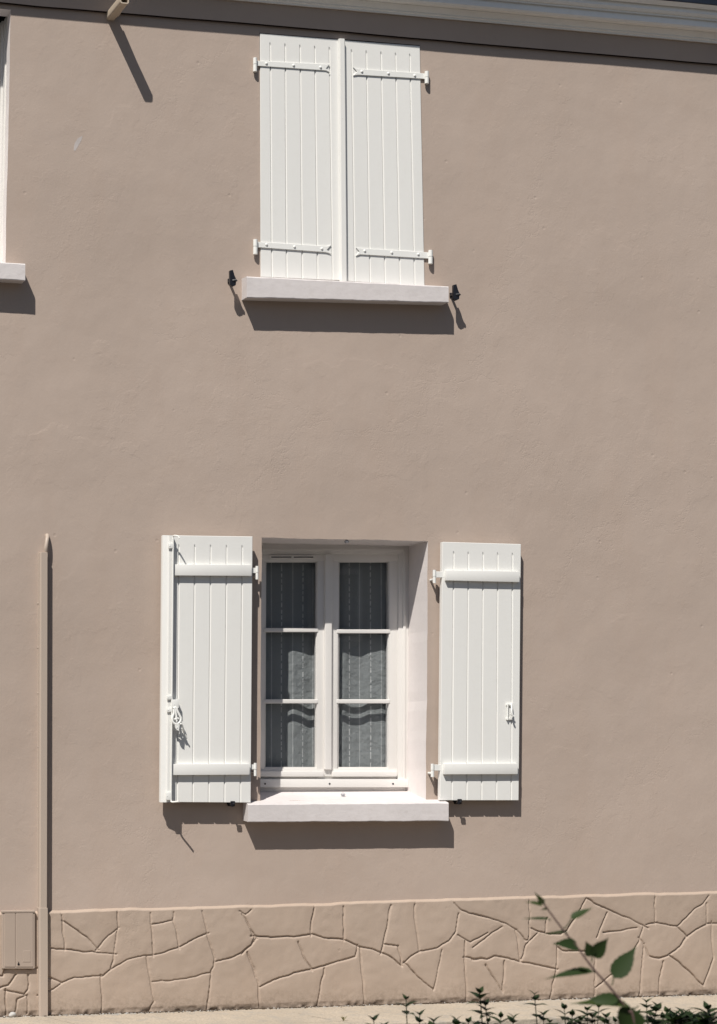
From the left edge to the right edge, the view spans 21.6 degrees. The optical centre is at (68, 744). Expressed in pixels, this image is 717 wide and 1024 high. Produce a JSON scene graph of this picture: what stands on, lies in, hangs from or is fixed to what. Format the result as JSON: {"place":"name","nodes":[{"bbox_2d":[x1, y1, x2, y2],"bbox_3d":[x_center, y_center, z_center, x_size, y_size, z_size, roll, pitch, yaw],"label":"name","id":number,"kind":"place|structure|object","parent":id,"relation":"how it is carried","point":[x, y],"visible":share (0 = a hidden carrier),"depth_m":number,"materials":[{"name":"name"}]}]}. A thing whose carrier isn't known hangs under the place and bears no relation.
{"place":"outdoors","nodes":[
{"label":"outdoors","id":0,"kind":"place"},
{"bbox_2d":[0,993,716,1023],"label":"pavement","id":1,"kind":"structure","parent":0,"point":[314,1014],"depth_m":10.29,"materials":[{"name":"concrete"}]},
{"bbox_2d":[9,1012,15,1016],"bbox_3d":[-0.310,1.495,10.142,0.043,0.032,0.035,0,0,-12],"label":"pebble","id":2,"kind":"object","parent":1,"relation":"on","point":[12,1014],"visible":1,"depth_m":10.13,"materials":[{"name":"white stone"}]},
{"bbox_2d":[0,994,715,1018],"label":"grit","id":3,"kind":"object","parent":1,"relation":"on","point":[336,1006],"visible":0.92,"depth_m":10.54,"materials":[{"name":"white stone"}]},
{"bbox_2d":[0,0,716,1015],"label":"house","id":4,"kind":"structure","parent":1,"relation":"on","point":[502,470],"depth_m":10.66,"materials":[{"name":"beige paint"}]},
{"bbox_2d":[0,17,6,261],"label":"window","id":5,"kind":"structure","parent":4,"relation":"in","point":[3,25],"depth_m":10.35,"materials":[{"name":"white paint"}]},
{"bbox_2d":[1,910,34,968],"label":"meter box","id":6,"kind":"object","parent":4,"relation":"attached to","point":[18,939],"visible":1,"depth_m":10.16,"materials":[{"name":"beige plastic"}]},
{"bbox_2d":[1,910,34,966],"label":"door","id":7,"kind":"structure","parent":6,"relation":"in","point":[24,918],"depth_m":10.16,"materials":[{"name":"beige plastic"}]},
{"bbox_2d":[37,534,48,1015],"bbox_3d":[-0.140,0.163,10.220,0.070,2.690,0.081,0,0,-12],"label":"cable trunking","id":8,"kind":"object","parent":4,"relation":"attached to","point":[42,910],"visible":1,"depth_m":10.19,"materials":[{"name":"beige plastic"}]},
{"bbox_2d":[106,0,128,20],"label":"drain spout","id":9,"kind":"object","parent":4,"relation":"attached to","point":[115,10],"visible":1,"depth_m":10.19,"materials":[{"name":"beige plastic"}]},
{"bbox_2d":[227,801,234,806],"bbox_3d":[0.919,0.334,10.423,0.026,0.040,0.104,0,0,-12],"label":"shutter holdback","id":10,"kind":"object","parent":4,"relation":"attached to","point":[232,803],"visible":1,"depth_m":10.38,"materials":[{"name":"black plastic"}]},
{"bbox_2d":[228,270,237,286],"bbox_3d":[0.923,-2.635,10.428,0.047,0.094,0.115,0,0,-12],"label":"shutter holdback","id":11,"kind":"object","parent":4,"relation":"attached to","point":[232,280],"visible":1,"depth_m":10.38,"materials":[{"name":"black plastic"}]},
{"bbox_2d":[271,563,313,766],"bbox_3d":[1.298,-0.437,10.911,0.469,1.481,0.023,0,0,-13],"label":"net curtain","id":12,"kind":"object","parent":4,"relation":"hanging from","point":[292,657],"visible":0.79,"depth_m":10.91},
{"bbox_2d":[260,543,408,791],"bbox_3d":[1.541,-0.459,10.906,1.016,1.499,0.083,0,0,-12],"label":"window","id":13,"kind":"structure","parent":4,"relation":"in","point":[326,774],"depth_m":10.90,"materials":[{"name":"white paint"}]},
{"bbox_2d":[339,563,381,766],"bbox_3d":[1.797,-0.437,11.018,0.374,1.481,0.024,0,0,-12],"label":"net curtain","id":14,"kind":"object","parent":13,"relation":"hanging from","point":[359,667],"visible":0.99,"depth_m":11.02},
{"bbox_2d":[449,284,460,300],"bbox_3d":[2.247,-2.625,10.715,0.047,0.094,0.115,0,0,-12],"label":"shutter holdback","id":15,"kind":"object","parent":4,"relation":"attached to","point":[455,294],"visible":0.93,"depth_m":10.67,"materials":[{"name":"black plastic"}]},
{"bbox_2d":[453,799,461,803],"bbox_3d":[2.269,0.331,10.723,0.026,0.040,0.088,0,0,-12],"label":"shutter holdback","id":16,"kind":"object","parent":4,"relation":"attached to","point":[458,801],"visible":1,"depth_m":10.69,"materials":[{"name":"black plastic"}]},
{"bbox_2d":[366,994,439,1023],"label":"hedge bush","id":17,"kind":"object","parent":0,"point":[406,1012],"visible":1,"depth_m":4.63,"materials":[{"name":"green plant"}]},
{"bbox_2d":[450,986,517,1023],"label":"hedge bush","id":18,"kind":"object","parent":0,"point":[485,1003],"visible":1,"depth_m":4.56,"materials":[{"name":"green plant"}]},
{"bbox_2d":[525,990,616,1023],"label":"hedge bush","id":19,"kind":"object","parent":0,"point":[572,1013],"visible":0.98,"depth_m":4.84,"materials":[{"name":"green plant"}]},
{"bbox_2d":[522,893,645,1023],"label":"broadleaf shoot","id":20,"kind":"object","parent":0,"point":[621,966],"visible":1,"depth_m":2.95,"materials":[{"name":"green plant"}]},
{"bbox_2d":[637,998,671,1023],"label":"hedge bush","id":21,"kind":"object","parent":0,"point":[655,1008],"visible":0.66,"depth_m":4.86,"materials":[{"name":"green plant"}]},
{"bbox_2d":[658,1000,716,1023],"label":"hedge bush","id":22,"kind":"object","parent":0,"point":[684,1017],"visible":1,"depth_m":4.72,"materials":[{"name":"green plant"}]},
{"label":"road","id":23,"kind":"structure","parent":0,"visible":0},
{"bbox_2d":[281,1009,716,1023],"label":"kerb","id":24,"kind":"structure","parent":23,"relation":"on","point":[531,1019],"depth_m":10.08,"materials":[{"name":"concrete"}]}
]}

